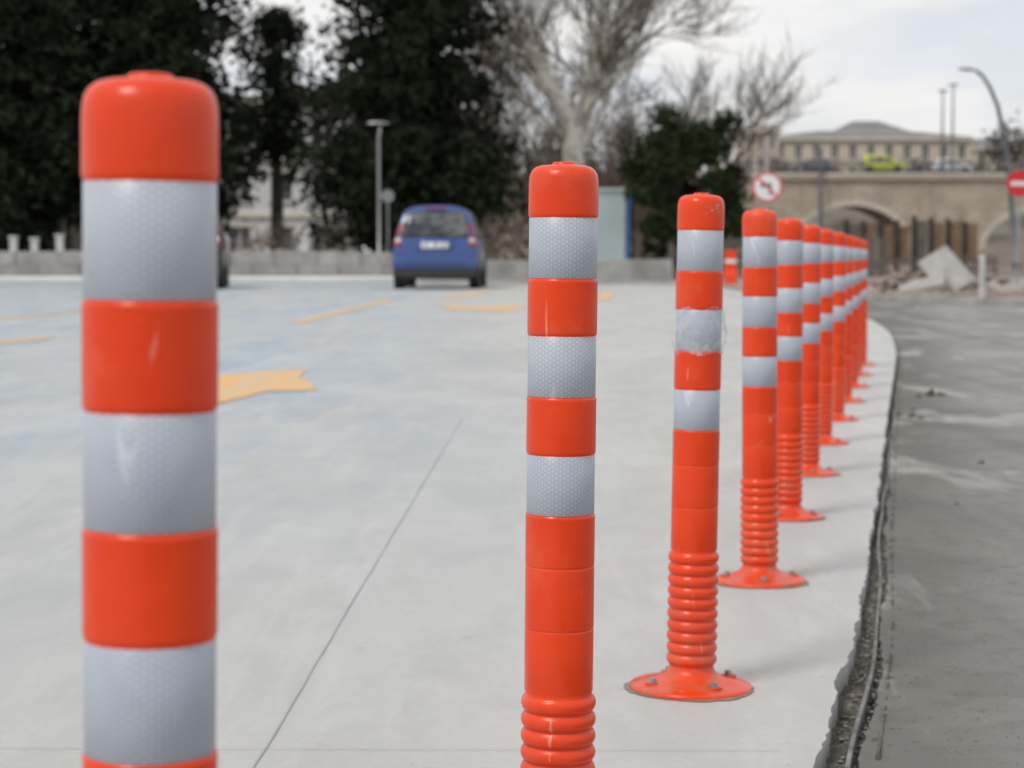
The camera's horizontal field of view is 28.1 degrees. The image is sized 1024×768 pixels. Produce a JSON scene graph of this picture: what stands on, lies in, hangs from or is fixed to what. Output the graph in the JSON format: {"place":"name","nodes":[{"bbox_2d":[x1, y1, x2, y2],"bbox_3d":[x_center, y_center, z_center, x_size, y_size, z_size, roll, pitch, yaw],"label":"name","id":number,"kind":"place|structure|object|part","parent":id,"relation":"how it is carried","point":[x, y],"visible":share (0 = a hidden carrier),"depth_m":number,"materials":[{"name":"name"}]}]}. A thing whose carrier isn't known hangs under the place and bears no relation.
{"place":"outdoors","nodes":[
{"label":"outdoors","id":0,"kind":"place"},
{"bbox_2d":[0,280,896,767],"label":"concrete parking lot","id":1,"kind":"structure","parent":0,"point":[420,662],"depth_m":4.73,"materials":[{"name":"grey concrete"}]},
{"bbox_2d":[8,236,18,265],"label":"concrete bollard","id":2,"kind":"object","parent":1,"relation":"on","point":[13,243],"visible":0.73,"depth_m":58.27,"materials":[{"name":"grey concrete"}]},
{"bbox_2d":[0,337,54,343],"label":"painted parking line","id":3,"kind":"object","parent":1,"relation":"on","point":[19,340],"visible":1,"depth_m":16.00,"materials":[{"name":"yellow paint"}]},
{"bbox_2d":[29,238,39,265],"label":"bollard","id":4,"kind":"object","parent":1,"relation":"on","point":[34,244],"visible":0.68,"depth_m":58.27,"materials":[{"name":"grey concrete"}]},
{"bbox_2d":[0,311,80,318],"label":"painted parking line","id":5,"kind":"object","parent":1,"relation":"on","point":[39,315],"visible":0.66,"depth_m":22.44,"materials":[{"name":"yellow paint"}]},
{"bbox_2d":[55,234,64,265],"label":"concrete bollard","id":6,"kind":"object","parent":1,"relation":"on","point":[59,242],"visible":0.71,"depth_m":58.36,"materials":[{"name":"grey concrete"}]},
{"bbox_2d":[49,217,82,265],"bbox_3d":[-12.371,-3.896,59.208,2.278,1.895,2.042,0,4,0],"label":"bare shrub","id":7,"kind":"object","parent":1,"relation":"on","point":[76,243],"visible":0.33,"depth_m":59.45,"materials":[{"name":"brown plant"}]},
{"bbox_2d":[81,72,218,767],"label":"traffic bollard","id":8,"kind":"object","parent":1,"relation":"on","point":[149,302],"visible":1,"depth_m":1.04,"materials":[{"name":"orange plastic"}]},
{"bbox_2d":[0,276,419,281],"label":"raised pavement","id":9,"kind":"structure","parent":1,"relation":"on","point":[231,278],"depth_m":52.24,"materials":[{"name":"concrete"}]},
{"bbox_2d":[0,251,392,275],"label":"block wall","id":10,"kind":"structure","parent":9,"relation":"on","point":[235,258],"depth_m":56.94,"materials":[{"name":"concrete"}]},
{"bbox_2d":[217,215,234,288],"bbox_3d":[-6.765,-2.818,42.149,2.081,1.745,4.297,0,4,-6],"label":"black suv","id":11,"kind":"object","parent":1,"relation":"on","point":[222,266],"visible":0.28,"depth_m":40.79,"materials":[{"name":"paint"}]},
{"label":"side windows","id":12,"kind":"part","parent":11,"relation":"part of","materials":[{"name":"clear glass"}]},
{"bbox_2d":[218,369,316,402],"bbox_3d":[-1.353,0.018,10.159,0.806,0.001,3.256,0,4,0],"label":"painted arrow","id":13,"kind":"object","parent":1,"relation":"on","point":[235,386],"visible":0.55,"depth_m":10.48,"materials":[{"name":"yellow paint"}]},
{"bbox_2d":[229,237,354,265],"bbox_3d":[-6.582,-3.765,58.740,4.261,0.928,2.117,0,4,0],"label":"rubble pile","id":14,"kind":"object","parent":1,"relation":"on","point":[265,242],"visible":0.16,"depth_m":58.70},
{"bbox_2d":[300,238,309,265],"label":"bollard","id":15,"kind":"object","parent":1,"relation":"on","point":[305,243],"visible":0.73,"depth_m":58.37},
{"bbox_2d":[289,299,396,322],"bbox_3d":[-1.960,-0.942,25.491,0.174,0.001,11.005,0,4,2],"label":"painted parking line","id":16,"kind":"object","parent":1,"relation":"on","point":[334,313],"visible":1,"depth_m":23.62,"materials":[{"name":"yellow paint"}]},
{"bbox_2d":[366,121,388,265],"bbox_3d":[-3.775,-5.128,57.692,0.650,4.543,0.221,0,4,0],"label":"street lamp","id":17,"kind":"object","parent":1,"relation":"on","point":[380,123],"visible":0.81,"depth_m":57.63,"materials":[{"name":"metal"}]},
{"bbox_2d":[381,190,393,265],"bbox_3d":[-3.520,-4.194,58.081,0.360,2.630,0.100,0,4,0],"label":"traffic sign","id":18,"kind":"object","parent":1,"relation":"on","point":[387,196],"visible":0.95,"depth_m":57.98,"materials":[{"name":"metal"}]},
{"bbox_2d":[15,308,782,767],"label":"slab joints","id":19,"kind":"object","parent":1,"relation":"on","point":[337,626],"visible":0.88,"depth_m":3.00,"materials":[{"name":"grey concrete"}]},
{"bbox_2d":[392,205,491,288],"bbox_3d":[-1.450,-2.803,42.300,2.020,1.694,4.172,0,4,2],"label":"blue car","id":20,"kind":"object","parent":1,"relation":"on","point":[438,242],"visible":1,"depth_m":40.39,"materials":[{"name":"paint"}]},
{"bbox_3d":[-1.513,-3.148,40.470,1.370,0.459,0.212,0,4,2],"label":"rear window","id":21,"kind":"part","parent":20,"relation":"part of","materials":[{"name":"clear glass"}]},
{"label":"side windows","id":22,"kind":"part","parent":20,"relation":"part of","materials":[{"name":"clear glass"}]},
{"bbox_2d":[443,292,489,297],"bbox_3d":[-0.724,-1.504,34.473,0.326,0.001,6.025,0,4,5],"label":"painted parking line","id":23,"kind":"object","parent":1,"relation":"on","point":[465,295],"visible":1,"depth_m":33.76,"materials":[{"name":"yellow paint"}]},
{"bbox_2d":[442,305,524,310],"bbox_3d":[-0.391,-0.961,25.799,1.173,0.001,3.154,0,4,0],"label":"painted arrow","id":24,"kind":"object","parent":1,"relation":"on","point":[489,308],"visible":1,"depth_m":25.91,"materials":[{"name":"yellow paint"}]},
{"bbox_2d":[481,211,528,259],"bbox_3d":[-0.534,-3.928,58.389,2.775,2.061,1.708,2,4,30],"label":"bare shrub","id":25,"kind":"object","parent":1,"relation":"on","point":[492,245],"visible":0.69,"depth_m":58.18,"materials":[{"name":"brown plant"}]},
{"bbox_2d":[511,217,529,238],"bbox_3d":[1.011,-3.889,56.145,2.175,2.264,1.642,0,4,0],"label":"bare shrub","id":26,"kind":"object","parent":1,"relation":"on","point":[520,228],"visible":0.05,"depth_m":56.50,"materials":[{"name":"brown plant"}]},
{"bbox_2d":[420,259,671,282],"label":"block wall","id":27,"kind":"structure","parent":1,"relation":"on","point":[613,270],"depth_m":48.43,"materials":[{"name":"concrete"}]},
{"bbox_2d":[421,281,675,283],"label":"kerb","id":28,"kind":"structure","parent":1,"relation":"on","point":[526,282],"depth_m":47.15,"materials":[{"name":"concrete"}]},
{"bbox_2d":[520,162,598,767],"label":"traffic bollard","id":29,"kind":"object","parent":1,"relation":"on","point":[558,704],"visible":1,"depth_m":2.05,"materials":[{"name":"orange plastic"}]},
{"bbox_2d":[597,293,612,299],"bbox_3d":[1.524,-1.441,33.475,0.240,0.001,6.010,0,4,3],"label":"painted parking line","id":30,"kind":"object","parent":1,"relation":"on","point":[604,296],"visible":0.92,"depth_m":32.93,"materials":[{"name":"yellow paint"}]},
{"bbox_2d":[597,188,631,259],"bbox_3d":[2.544,-4.078,55.910,1.408,2.470,2.410,0,4,0],"label":"site cabin","id":31,"kind":"object","parent":1,"relation":"on","point":[611,234],"visible":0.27,"depth_m":54.83,"materials":[{"name":"metal"}]},
{"bbox_2d":[624,193,753,701],"bbox_3d":[0.269,0.089,3.091,0.199,0.752,0.202,0,4,0],"label":"traffic bollard","id":32,"kind":"object","parent":1,"relation":"on","point":[688,673],"visible":1,"depth_m":3.06,"materials":[{"name":"orange plastic"}]},
{"bbox_2d":[717,208,808,588],"bbox_3d":[0.498,0.024,4.113,0.198,0.751,0.199,0,4,0],"label":"traffic bollard","id":33,"kind":"object","parent":1,"relation":"on","point":[759,515],"visible":1,"depth_m":4.08,"materials":[{"name":"orange plastic"}]},
{"bbox_2d":[777,218,825,521],"bbox_3d":[0.690,-0.039,5.127,0.199,0.750,0.200,0,4,0],"label":"traffic bollard","id":34,"kind":"object","parent":1,"relation":"on","point":[790,237],"visible":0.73,"depth_m":5.10,"materials":[{"name":"orange plastic"}]},
{"bbox_2d":[801,224,840,476],"bbox_3d":[0.892,-0.103,6.147,0.198,0.750,0.202,0,4,0],"label":"traffic bollard","id":35,"kind":"object","parent":1,"relation":"on","point":[811,406],"visible":0.69,"depth_m":6.11,"materials":[{"name":"orange plastic"}]},
{"bbox_2d":[819,229,848,445],"bbox_3d":[1.083,-0.167,7.165,0.200,0.750,0.200,0,4,0],"label":"traffic bollard","id":36,"kind":"object","parent":1,"relation":"on","point":[826,438],"visible":0.56,"depth_m":7.13,"materials":[{"name":"orange plastic"}]},
{"bbox_2d":[832,232,858,421],"bbox_3d":[1.292,-0.230,8.181,0.199,0.750,0.202,0,4,0],"label":"traffic bollard","id":37,"kind":"object","parent":1,"relation":"on","point":[839,305],"visible":0.62,"depth_m":8.15,"materials":[{"name":"orange plastic"}]},
{"bbox_2d":[844,235,865,402],"bbox_3d":[1.493,-0.294,9.203,0.202,0.750,0.199,0,4,0],"label":"traffic bollard","id":38,"kind":"object","parent":1,"relation":"on","point":[849,397],"visible":0.42,"depth_m":9.17,"materials":[{"name":"orange plastic"}]},
{"bbox_2d":[852,237,869,388],"bbox_3d":[1.696,-0.357,10.216,0.200,0.751,0.199,0,4,0],"label":"traffic bollard","id":39,"kind":"object","parent":1,"relation":"on","point":[855,306],"visible":0.45,"depth_m":10.19,"materials":[{"name":"orange plastic"}]},
{"bbox_2d":[858,239,874,375],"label":"traffic bollard","id":40,"kind":"object","parent":1,"relation":"on","point":[860,366],"visible":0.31,"depth_m":11.21,"materials":[{"name":"orange plastic"}]},
{"bbox_2d":[862,240,877,365],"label":"traffic bollard","id":41,"kind":"object","parent":1,"relation":"on","point":[864,295],"visible":0.44,"depth_m":12.22,"materials":[{"name":"orange plastic"}]},
{"bbox_2d":[79,0,1023,251],"label":"sky","id":42,"kind":"structure","parent":0,"point":[893,58],"materials":[{"name":"white"}]},
{"bbox_2d":[360,262,1023,276],"bbox_3d":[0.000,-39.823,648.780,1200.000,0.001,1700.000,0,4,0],"label":"ground","id":43,"kind":"structure","parent":0,"point":[1005,270],"depth_m":115.31,"materials":[{"name":"grey concrete"}]},
{"bbox_2d":[0,0,123,265],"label":"conifer tree","id":44,"kind":"object","parent":43,"relation":"on","point":[40,136],"visible":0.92,"depth_m":59.74,"materials":[{"name":"green plant"}]},
{"bbox_2d":[54,0,234,250],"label":"conifer tree","id":45,"kind":"object","parent":43,"relation":"on","point":[87,28],"depth_m":65.43,"materials":[{"name":"green plant"}]},
{"bbox_2d":[62,0,281,232],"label":"conifer tree","id":46,"kind":"object","parent":43,"relation":"on","point":[162,38],"visible":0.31,"depth_m":60.95,"materials":[{"name":"green plant"}]},
{"bbox_2d":[0,105,359,265],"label":"walls","id":47,"kind":"structure","parent":43,"relation":"on","point":[262,205],"depth_m":97.67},
{"bbox_2d":[25,118,332,252],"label":"windows","id":48,"kind":"structure","parent":47,"relation":"attached to","point":[287,195],"depth_m":97.90,"materials":[{"name":"grey glass"}]},
{"bbox_2d":[72,95,357,249],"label":"trim","id":49,"kind":"structure","parent":47,"relation":"attached to","point":[239,225],"depth_m":97.55,"materials":[{"name":"stone"}]},
{"bbox_2d":[235,215,304,265],"bbox_3d":[-6.811,-4.001,59.903,2.120,2.018,1.813,2,4,31],"label":"bare shrub","id":50,"kind":"object","parent":43,"relation":"on","point":[259,239],"visible":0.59,"depth_m":59.92,"materials":[{"name":"brown plant"}]},
{"bbox_2d":[218,1,331,250],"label":"conifer tree","id":51,"kind":"object","parent":43,"relation":"on","point":[271,130],"visible":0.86,"depth_m":73.01,"materials":[{"name":"green plant"}]},
{"bbox_2d":[292,206,361,265],"bbox_3d":[-5.253,-4.146,60.327,2.214,2.255,1.772,4,5,44],"label":"bare shrub","id":52,"kind":"object","parent":43,"relation":"on","point":[341,224],"visible":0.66,"depth_m":60.35,"materials":[{"name":"brown plant"}]},
{"bbox_2d":[274,0,536,252],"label":"conifer tree","id":53,"kind":"object","parent":43,"relation":"on","point":[407,80],"visible":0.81,"depth_m":60.08,"materials":[{"name":"green plant"}]},
{"bbox_2d":[380,19,619,259],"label":"bare tree","id":54,"kind":"object","parent":43,"relation":"on","point":[510,220],"visible":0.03,"depth_m":95.89,"materials":[{"name":"brown plant"}]},
{"bbox_2d":[448,10,625,259],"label":"bare tree","id":55,"kind":"object","parent":43,"relation":"on","point":[516,230],"visible":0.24,"depth_m":87.62,"materials":[{"name":"grey plant"}]},
{"bbox_2d":[360,111,754,265],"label":"tree belt","id":56,"kind":"object","parent":43,"relation":"on","point":[652,249],"visible":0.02,"depth_m":150.04,"materials":[{"name":"brown plant"}]},
{"bbox_2d":[496,10,684,210],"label":"bare tree","id":57,"kind":"object","parent":43,"relation":"on","point":[608,173],"visible":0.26,"depth_m":91.04,"materials":[{"name":"grey plant"}]},
{"bbox_2d":[466,0,764,164],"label":"plane tree","id":58,"kind":"object","parent":43,"relation":"on","point":[531,63],"visible":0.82,"depth_m":74.02,"materials":[{"name":"beige plant"}]},
{"bbox_2d":[560,102,711,258],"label":"bare tree","id":59,"kind":"object","parent":43,"relation":"on","point":[637,236],"visible":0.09,"depth_m":97.61,"materials":[{"name":"brown plant"}]},
{"bbox_2d":[635,19,842,192],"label":"bare tree","id":60,"kind":"object","parent":43,"relation":"on","point":[759,101],"visible":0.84,"depth_m":82.56,"materials":[{"name":"grey plant"}]},
{"bbox_2d":[490,160,1023,263],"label":"stone arch bridge","id":61,"kind":"structure","parent":43,"relation":"on","point":[981,200],"depth_m":199.23,"materials":[{"name":"stone"}]},
{"bbox_2d":[749,97,751,172],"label":"flag pole","id":62,"kind":"object","parent":61,"relation":"on","point":[750,140],"visible":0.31,"depth_m":204.80,"materials":[{"name":"grey metal"}]},
{"bbox_2d":[791,158,832,172],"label":"dark car","id":63,"kind":"object","parent":61,"relation":"on","point":[806,167],"visible":0.6,"depth_m":202.29,"materials":[{"name":"paint"}]},
{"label":"side windows","id":64,"kind":"part","parent":63,"relation":"part of","materials":[{"name":"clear glass"}]},
{"bbox_2d":[858,155,906,172],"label":"yellow green van","id":65,"kind":"object","parent":61,"relation":"on","point":[876,158],"visible":0.62,"depth_m":200.71,"materials":[{"name":"paint"}]},
{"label":"side windows","id":66,"kind":"part","parent":65,"relation":"part of","materials":[{"name":"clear glass"}]},
{"bbox_2d":[938,90,946,172],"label":"light mast","id":67,"kind":"object","parent":61,"relation":"on","point":[942,137],"visible":1,"depth_m":199.79,"materials":[{"name":"grey metal"}]},
{"bbox_2d":[930,158,972,172],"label":"silver car","id":68,"kind":"object","parent":61,"relation":"on","point":[959,167],"visible":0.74,"depth_m":201.79,"materials":[{"name":"paint"}]},
{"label":"side windows","id":69,"kind":"part","parent":68,"relation":"part of","materials":[{"name":"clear glass"}]},
{"bbox_2d":[949,84,957,172],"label":"light mast","id":70,"kind":"object","parent":61,"relation":"on","point":[952,148],"visible":1,"depth_m":199.78,"materials":[{"name":"grey metal"}]},
{"bbox_2d":[669,236,888,276],"bbox_3d":[7.805,-3.668,59.938,6.410,1.349,0.100,0,4,0],"label":"wooden fence","id":71,"kind":"object","parent":43,"relation":"on","point":[872,266],"visible":0.15,"depth_m":59.88,"materials":[{"name":"wood"}]},
{"bbox_2d":[818,149,822,228],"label":"utility pole","id":72,"kind":"object","parent":43,"relation":"on","point":[820,217],"visible":0.65,"depth_m":198.10,"materials":[{"name":"grey metal"}]},
{"bbox_2d":[845,438,891,767],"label":"metal edging strip","id":73,"kind":"object","parent":43,"relation":"on","point":[860,718],"visible":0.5,"depth_m":3.26,"materials":[{"name":"grey metal"}]},
{"bbox_2d":[844,216,998,276],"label":"timber hoarding","id":74,"kind":"object","parent":43,"relation":"on","point":[935,240],"visible":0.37,"depth_m":67.81,"materials":[{"name":"brown wood"}]},
{"bbox_2d":[867,294,1023,306],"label":"road kerb","id":75,"kind":"structure","parent":43,"relation":"on","point":[942,299],"depth_m":28.74,"materials":[{"name":"concrete"}]},
{"bbox_2d":[958,68,1020,272],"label":"street lamp","id":76,"kind":"object","parent":43,"relation":"on","point":[1008,173],"visible":0.93,"depth_m":89.48,"materials":[{"name":"grey metal"}]},
{"bbox_2d":[412,362,1023,767],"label":"gravel","id":77,"kind":"structure","parent":0,"point":[870,609],"depth_m":3.92,"materials":[{"name":"grey gravel"}]},
{"bbox_2d":[659,208,1023,262],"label":"hill","id":78,"kind":"structure","parent":0,"point":[998,243],"depth_m":249.16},
{"bbox_2d":[733,124,782,172],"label":"stone mansion","id":79,"kind":"structure","parent":78,"relation":"on","point":[774,153],"depth_m":248.75,"materials":[{"name":"beige stone"}]},
{"bbox_2d":[746,137,774,168],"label":"windows","id":80,"kind":"structure","parent":79,"relation":"in","point":[746,137],"depth_m":248.84,"materials":[{"name":"grey glass"}]},
{"bbox_2d":[779,131,973,172],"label":"stone mansion","id":81,"kind":"structure","parent":78,"relation":"on","point":[857,146],"depth_m":260.67,"materials":[{"name":"beige stone"}]},
{"bbox_2d":[834,121,908,131],"bbox_3d":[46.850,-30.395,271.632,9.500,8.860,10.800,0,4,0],"label":"roof","id":82,"kind":"object","parent":81,"relation":"on","point":[865,126],"visible":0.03,"depth_m":267.90,"materials":[{"name":"grey"}]},
{"bbox_2d":[779,145,964,172],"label":"windows","id":83,"kind":"structure","parent":81,"relation":"in","point":[888,147],"depth_m":260.84,"materials":[{"name":"grey glass"}]},
{"bbox_2d":[759,109,1023,172],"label":"distant trees","id":84,"kind":"object","parent":78,"relation":"on","point":[1018,148],"visible":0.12,"depth_m":245.43,"materials":[{"name":"plant"}]},
{"bbox_2d":[971,139,1023,172],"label":"stone mansion","id":85,"kind":"structure","parent":78,"relation":"on","point":[980,144],"depth_m":298.56,"materials":[{"name":"beige stone"}]},
{"bbox_2d":[672,277,1023,298],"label":"verge","id":86,"kind":"structure","parent":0,"point":[1012,285],"depth_m":41.94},
{"bbox_2d":[615,97,752,279],"bbox_3d":[4.737,-5.167,54.777,3.934,5.000,4.115,0,4,0],"label":"pine tree","id":87,"kind":"object","parent":86,"relation":"on","point":[675,154],"visible":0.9,"depth_m":54.19,"materials":[{"name":"green plant"}]},
{"bbox_2d":[723,250,737,284],"bbox_3d":[4.750,-2.519,44.530,0.280,0.780,0.400,0,4,0],"label":"traffic barrier","id":88,"kind":"object","parent":86,"relation":"on","point":[730,275],"visible":0.95,"depth_m":44.45,"materials":[{"name":"orange plastic"}]},
{"bbox_2d":[752,136,782,209],"bbox_3d":[4.470,-2.918,35.923,0.540,2.850,0.090,0,4,0],"label":"no left turn sign","id":89,"kind":"object","parent":86,"relation":"on","point":[767,186],"visible":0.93,"depth_m":35.85,"materials":[{"name":"metal"}]},
{"bbox_2d":[898,274,945,292],"bbox_3d":[7.000,-1.671,34.964,0.800,0.120,0.400,-11,24,20],"label":"broken concrete slab","id":90,"kind":"object","parent":86,"relation":"on","point":[935,283],"depth_m":34.87,"materials":[{"name":"grey concrete"}]},
{"bbox_2d":[868,266,1012,291],"bbox_3d":[6.991,-1.856,35.972,3.964,0.597,2.379,0,4,0],"label":"rubble pile","id":91,"kind":"object","parent":86,"relation":"on","point":[892,280],"visible":0.43,"depth_m":35.68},
{"bbox_2d":[867,289,1023,297],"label":"rubble pile","id":92,"kind":"object","parent":86,"relation":"on","point":[993,293],"visible":0.73,"depth_m":32.31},
{"bbox_2d":[917,245,974,290],"bbox_3d":[7.449,-1.924,35.145,0.600,0.840,0.108,-31,-30,-7],"label":"broken concrete slab","id":93,"kind":"object","parent":86,"relation":"on","point":[951,267],"depth_m":35.13,"materials":[{"name":"grey concrete"}]},
{"bbox_2d":[979,256,985,297],"bbox_3d":[6.880,-1.498,29.965,0.090,0.760,0.090,0,4,0],"label":"marker post","id":94,"kind":"object","parent":86,"relation":"on","point":[982,263],"visible":0.79,"depth_m":29.93,"materials":[{"name":"white paint"}]},
{"bbox_2d":[1006,169,1023,283],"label":"no entry sign","id":95,"kind":"object","parent":86,"relation":"on","point":[1015,183],"visible":0.92,"depth_m":45.81,"materials":[{"name":"metal"}]},
{"bbox_2d":[825,321,901,767],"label":"gap soil","id":96,"kind":"structure","parent":0,"point":[833,758],"depth_m":3.37,"materials":[{"name":"brown soil"}]},
{"bbox_2d":[858,301,1023,767],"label":"asphalt road","id":97,"kind":"structure","parent":0,"point":[963,343],"depth_m":4.75,"materials":[{"name":"grey asphalt"}]},
{"bbox_2d":[896,388,984,504],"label":"dirt clods","id":98,"kind":"object","parent":97,"relation":"on","point":[930,393],"visible":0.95,"depth_m":9.71,"materials":[{"name":"brown soil"}]}
]}

